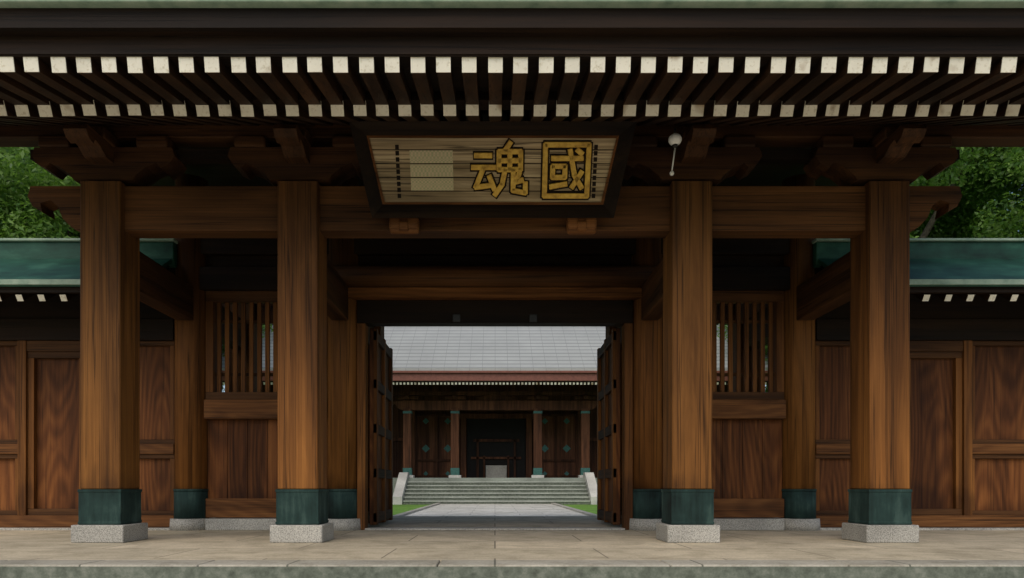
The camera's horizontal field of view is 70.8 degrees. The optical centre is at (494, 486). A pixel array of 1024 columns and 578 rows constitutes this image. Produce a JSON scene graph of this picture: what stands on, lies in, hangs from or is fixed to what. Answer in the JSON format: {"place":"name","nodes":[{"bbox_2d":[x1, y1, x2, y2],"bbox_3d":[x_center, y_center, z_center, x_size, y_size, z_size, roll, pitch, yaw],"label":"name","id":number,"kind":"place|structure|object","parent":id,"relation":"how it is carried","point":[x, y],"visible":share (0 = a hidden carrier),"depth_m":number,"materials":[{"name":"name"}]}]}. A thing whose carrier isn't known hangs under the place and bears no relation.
{"place":"outdoors","nodes":[
{"label":"outdoors","id":0,"kind":"place"},
{"bbox_2d":[393,503,596,515],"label":"courtyard path","id":1,"kind":"structure","parent":0,"point":[440,509],"depth_m":20.27,"materials":[{"name":"stone"}]},
{"bbox_2d":[393,505,596,514],"bbox_3d":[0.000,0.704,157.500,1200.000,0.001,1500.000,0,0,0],"label":"ground","id":2,"kind":"structure","parent":0,"point":[398,509],"depth_m":23.96,"materials":[{"name":"green plant"}]},
{"bbox_2d":[0,147,27,221],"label":"tree","id":3,"kind":"object","parent":2,"relation":"on","point":[7,150],"visible":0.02,"depth_m":17.19,"materials":[{"name":"green plant"}]},
{"bbox_2d":[0,147,79,237],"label":"tree","id":4,"kind":"object","parent":2,"relation":"on","point":[15,184],"depth_m":16.47,"materials":[{"name":"green plant"}]},
{"bbox_2d":[0,148,264,337],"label":"tree","id":5,"kind":"object","parent":2,"relation":"on","point":[59,182],"depth_m":23.01,"materials":[{"name":"green plant"}]},
{"bbox_2d":[222,324,272,390],"bbox_3d":[-13.934,-5.268,31.409,9.625,12.023,10.421,0,0,0],"label":"tree","id":6,"kind":"object","parent":2,"relation":"on","point":[223,347],"visible":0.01,"depth_m":30.41,"materials":[{"name":"green plant"}]},
{"bbox_2d":[393,472,596,504],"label":"stairs","id":7,"kind":"structure","parent":2,"relation":"on","point":[407,490],"depth_m":28.60,"materials":[{"name":"stone"}]},
{"bbox_2d":[222,371,767,477],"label":"hall","id":8,"kind":"structure","parent":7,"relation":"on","point":[495,431],"depth_m":32.86,"materials":[{"name":"brown wood"}]},
{"bbox_2d":[222,325,767,370],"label":"hall roof","id":9,"kind":"structure","parent":8,"relation":"on","point":[494,348],"depth_m":29.97,"materials":[{"name":"grey tile"}]},
{"bbox_2d":[223,382,766,384],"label":"hall rafter ends","id":10,"kind":"object","parent":8,"relation":"on","point":[492,383],"visible":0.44,"depth_m":28.34,"materials":[{"name":"white paint"}]},
{"bbox_2d":[0,516,1023,566],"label":"gate platform","id":11,"kind":"structure","parent":2,"relation":"on","point":[525,548],"depth_m":6.50,"materials":[{"name":"stone"}]},
{"bbox_2d":[369,328,619,524],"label":"gate doors","id":12,"kind":"structure","parent":11,"relation":"on","point":[381,430],"depth_m":10.19,"materials":[{"name":"brown wood"}]},
{"bbox_2d":[71,511,918,542],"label":"stone column bases","id":13,"kind":"object","parent":11,"relation":"on","point":[324,532],"visible":0.66,"depth_m":7.37,"materials":[{"name":"grey stone"}]},
{"bbox_2d":[77,488,911,524],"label":"column base sleeves","id":14,"kind":"object","parent":13,"relation":"on","point":[323,506],"visible":0.79,"depth_m":7.29,"materials":[{"name":"teal metal"}]},
{"bbox_2d":[80,174,909,488],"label":"gate posts","id":15,"kind":"object","parent":14,"relation":"on","point":[318,398],"visible":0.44,"depth_m":7.29,"materials":[{"name":"brown wood"}]},
{"bbox_2d":[28,120,961,529],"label":"beams","id":16,"kind":"structure","parent":15,"relation":"on","point":[492,272],"depth_m":9.17,"materials":[{"name":"brown wood"}]},
{"bbox_2d":[0,123,1023,185],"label":"brackets","id":17,"kind":"object","parent":16,"relation":"on","point":[151,155],"visible":0.53,"depth_m":7.35,"materials":[{"name":"brown wood"}]},
{"bbox_2d":[204,291,785,517],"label":"gate bays","id":18,"kind":"object","parent":15,"relation":"attached to","point":[243,453],"visible":0.49,"depth_m":9.48,"materials":[{"name":"brown wood"}]},
{"bbox_2d":[365,527,624,529],"bbox_3d":[0.000,0.558,9.500,3.380,0.024,0.300,0,0,0],"label":"threshold","id":19,"kind":"object","parent":11,"relation":"on","point":[494,528],"visible":1,"depth_m":9.35,"materials":[{"name":"stone"}]},
{"bbox_2d":[0,319,1023,529],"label":"side walls","id":20,"kind":"structure","parent":11,"relation":"on","point":[966,424],"depth_m":9.53,"materials":[{"name":"brown wood"}]},
{"bbox_2d":[0,266,1023,319],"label":"side wall eaves","id":21,"kind":"object","parent":20,"relation":"on","point":[935,306],"visible":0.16,"depth_m":9.43,"materials":[{"name":"brown wood"}]},
{"bbox_2d":[0,295,1017,300],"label":"rafter ends","id":22,"kind":"object","parent":21,"relation":"attached to","point":[925,297],"visible":0.53,"depth_m":8.52,"materials":[{"name":"white paint"}]},
{"bbox_2d":[0,238,1023,286],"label":"side wall roofs","id":23,"kind":"structure","parent":21,"relation":"on","point":[934,262],"depth_m":9.20,"materials":[{"name":"green metal"}]},
{"bbox_2d":[0,0,1023,119],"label":"gate roof","id":24,"kind":"structure","parent":11,"relation":"on","point":[483,79],"depth_m":5.18,"materials":[{"name":"brown wood"}]},
{"bbox_2d":[389,128,681,234],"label":"plaque supports","id":25,"kind":"object","parent":24,"relation":"attached to","point":[574,226],"visible":0.91,"depth_m":7.26,"materials":[{"name":"brown wood"}]},
{"bbox_2d":[349,121,635,217],"bbox_3d":[-0.020,-3.090,7.052,2.720,0.851,0.496,0,0,0],"label":"plaque","id":26,"kind":"object","parent":25,"relation":"attached to","point":[489,169],"visible":1,"depth_m":7.05,"materials":[{"name":"brown wood"}]},
{"bbox_2d":[0,567,1023,577],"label":"step edge","id":27,"kind":"object","parent":11,"relation":"attached to","point":[511,572],"visible":1,"depth_m":5.19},
{"bbox_2d":[717,324,767,391],"bbox_3d":[13.850,-5.529,31.934,10.092,12.632,9.886,0,0,0],"label":"tree","id":28,"kind":"object","parent":2,"relation":"on","point":[766,351],"depth_m":29.14,"materials":[{"name":"green plant"}]},
{"bbox_2d":[910,147,1023,237],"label":"tree","id":29,"kind":"object","parent":2,"relation":"on","point":[961,221],"depth_m":20.15,"materials":[{"name":"green plant"}]},
{"bbox_2d":[958,147,1023,217],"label":"tree","id":30,"kind":"object","parent":2,"relation":"on","point":[998,169],"visible":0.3,"depth_m":19.56,"materials":[{"name":"green plant"}]},
{"bbox_2d":[968,200,1023,237],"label":"tree","id":31,"kind":"object","parent":2,"relation":"on","point":[1001,228],"depth_m":24.93,"materials":[{"name":"green plant"}]},
{"bbox_2d":[0,57,1020,116],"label":"rafters","id":32,"kind":"object","parent":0,"point":[546,65],"visible":0.9,"depth_m":5.33,"materials":[{"name":"white wood"}]}
]}

